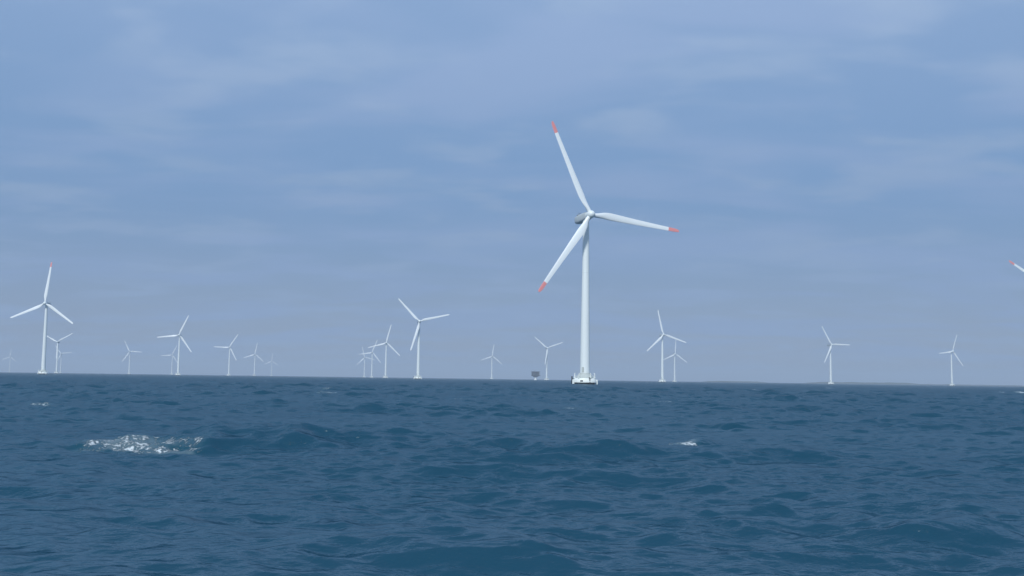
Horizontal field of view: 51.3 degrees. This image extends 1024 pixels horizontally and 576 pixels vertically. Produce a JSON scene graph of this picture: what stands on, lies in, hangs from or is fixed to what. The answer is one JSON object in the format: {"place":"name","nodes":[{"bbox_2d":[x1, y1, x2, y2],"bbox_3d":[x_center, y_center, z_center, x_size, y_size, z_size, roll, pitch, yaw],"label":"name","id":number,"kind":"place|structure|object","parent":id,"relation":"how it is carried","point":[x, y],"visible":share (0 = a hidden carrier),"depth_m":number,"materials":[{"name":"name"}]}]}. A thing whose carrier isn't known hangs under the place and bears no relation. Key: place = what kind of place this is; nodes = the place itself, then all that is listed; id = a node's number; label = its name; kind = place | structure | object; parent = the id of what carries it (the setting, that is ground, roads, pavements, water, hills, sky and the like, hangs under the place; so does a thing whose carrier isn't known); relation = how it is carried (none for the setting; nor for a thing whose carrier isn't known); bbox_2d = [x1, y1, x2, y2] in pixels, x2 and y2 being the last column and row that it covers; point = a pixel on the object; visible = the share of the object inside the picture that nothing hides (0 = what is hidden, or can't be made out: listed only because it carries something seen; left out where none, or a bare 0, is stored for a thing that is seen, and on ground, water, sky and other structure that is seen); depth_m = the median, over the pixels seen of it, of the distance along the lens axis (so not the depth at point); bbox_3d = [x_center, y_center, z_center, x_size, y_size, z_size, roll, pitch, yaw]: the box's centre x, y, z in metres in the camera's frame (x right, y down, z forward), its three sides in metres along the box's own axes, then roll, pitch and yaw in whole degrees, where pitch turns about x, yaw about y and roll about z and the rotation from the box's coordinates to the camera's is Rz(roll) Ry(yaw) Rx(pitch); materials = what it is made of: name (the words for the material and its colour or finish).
{"place":"outdoors","nodes":[
{"label":"outdoors","id":0,"kind":"place"},
{"bbox_2d":[0,372,1023,575],"bbox_3d":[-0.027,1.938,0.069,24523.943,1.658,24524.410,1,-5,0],"label":"sea","id":1,"kind":"structure","parent":0,"point":[104,474],"depth_m":20.07,"materials":[{"name":"liquid"}]},
{"bbox_2d":[10,262,72,373],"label":"wind turbine","id":2,"kind":"object","parent":1,"relation":"in","point":[43,370],"visible":0.97,"depth_m":1043.54,"materials":[{"name":"white paint"}]},
{"bbox_2d":[47,333,72,373],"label":"wind turbine","id":3,"kind":"object","parent":1,"relation":"in","point":[58,342],"visible":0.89,"depth_m":2345.44,"materials":[{"name":"metal"}]},
{"bbox_2d":[55,345,71,372],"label":"wind turbine","id":4,"kind":"object","parent":1,"relation":"in","point":[61,358],"visible":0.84,"depth_m":3782.84,"materials":[{"name":"metal"}]},
{"bbox_2d":[123,342,137,373],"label":"wind turbine","id":5,"kind":"object","parent":1,"relation":"in","point":[129,358],"visible":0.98,"depth_m":3256.01,"materials":[{"name":"metal"}]},
{"bbox_2d":[162,346,176,374],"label":"wind turbine","id":6,"kind":"object","parent":1,"relation":"in","point":[172,360],"visible":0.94,"depth_m":3724.68,"materials":[{"name":"metal"}]},
{"bbox_2d":[157,315,190,374],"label":"wind turbine","id":7,"kind":"object","parent":1,"relation":"in","point":[178,362],"visible":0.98,"depth_m":1835.86,"materials":[{"name":"metal"}]},
{"bbox_2d":[220,335,237,375],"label":"wind turbine","id":8,"kind":"object","parent":1,"relation":"in","point":[228,374],"visible":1,"depth_m":2600.09,"materials":[{"name":"metal"}]},
{"bbox_2d":[244,343,263,375],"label":"wind turbine","id":9,"kind":"object","parent":1,"relation":"in","point":[254,360],"visible":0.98,"depth_m":3408.22,"materials":[{"name":"metal"}]},
{"bbox_2d":[359,347,373,376],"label":"wind turbine","id":10,"kind":"object","parent":1,"relation":"in","point":[364,362],"visible":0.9,"depth_m":3676.99,"materials":[{"name":"metal"}]},
{"bbox_2d":[362,341,380,377],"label":"wind turbine","id":11,"kind":"object","parent":1,"relation":"in","point":[371,376],"visible":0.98,"depth_m":2937.79,"materials":[{"name":"metal"}]},
{"bbox_2d":[368,326,399,377],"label":"wind turbine","id":12,"kind":"object","parent":1,"relation":"in","point":[386,376],"visible":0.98,"depth_m":2097.78,"materials":[{"name":"metal"}]},
{"bbox_2d":[399,299,448,378],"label":"wind turbine","id":13,"kind":"object","parent":1,"relation":"in","point":[418,376],"visible":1,"depth_m":1281.57,"materials":[{"name":"metal"}]},
{"bbox_2d":[482,346,501,378],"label":"wind turbine","id":14,"kind":"object","parent":1,"relation":"in","point":[491,362],"visible":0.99,"depth_m":3211.13,"materials":[{"name":"metal"}]},
{"bbox_2d":[531,370,540,379],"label":"offshore platform","id":15,"kind":"structure","parent":1,"relation":"in","point":[534,374],"depth_m":2585.76,"materials":[{"name":"grey paint"}]},
{"bbox_2d":[535,337,562,379],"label":"wind turbine","id":16,"kind":"object","parent":1,"relation":"in","point":[546,362],"visible":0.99,"depth_m":2306.07,"materials":[{"name":"metal"}]},
{"bbox_2d":[538,121,678,384],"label":"wind turbine","id":17,"kind":"object","parent":1,"relation":"in","point":[584,376],"visible":0.99,"depth_m":435.84,"materials":[{"name":"metal"}]},
{"bbox_2d":[647,311,685,381],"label":"wind turbine","id":18,"kind":"object","parent":1,"relation":"in","point":[662,363],"visible":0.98,"depth_m":1558.63,"materials":[{"name":"metal"}]},
{"bbox_2d":[664,342,685,381],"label":"wind turbine","id":19,"kind":"object","parent":1,"relation":"in","point":[674,354],"visible":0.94,"depth_m":2655.11,"materials":[{"name":"metal"}]},
{"bbox_2d":[822,327,848,383],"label":"wind turbine","id":20,"kind":"object","parent":1,"relation":"in","point":[829,351],"visible":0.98,"depth_m":1870.34,"materials":[{"name":"metal"}]},
{"bbox_2d":[939,335,962,385],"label":"wind turbine","id":21,"kind":"object","parent":1,"relation":"in","point":[951,384],"visible":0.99,"depth_m":2153.91,"materials":[{"name":"metal"}]},
{"bbox_2d":[1009,260,1023,271],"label":"wind turbine","id":22,"kind":"object","parent":1,"relation":"in","point":[1018,267],"visible":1,"depth_m":728.00,"materials":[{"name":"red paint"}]},
{"bbox_2d":[0,0,1023,385],"label":"sky","id":23,"kind":"structure","parent":0,"point":[276,175],"materials":[{"name":"blue"}]},
{"bbox_2d":[703,381,766,382],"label":"land","id":24,"kind":"structure","parent":0,"point":[736,381],"depth_m":4113.79,"materials":[{"name":"grey"}]},
{"bbox_2d":[810,382,924,384],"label":"land","id":25,"kind":"structure","parent":0,"point":[890,383],"depth_m":4124.84,"materials":[{"name":"grey"}]},
{"bbox_2d":[925,384,1019,385],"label":"land","id":26,"kind":"structure","parent":0,"point":[973,385],"depth_m":4402.32,"materials":[{"name":"grey"}]}
]}

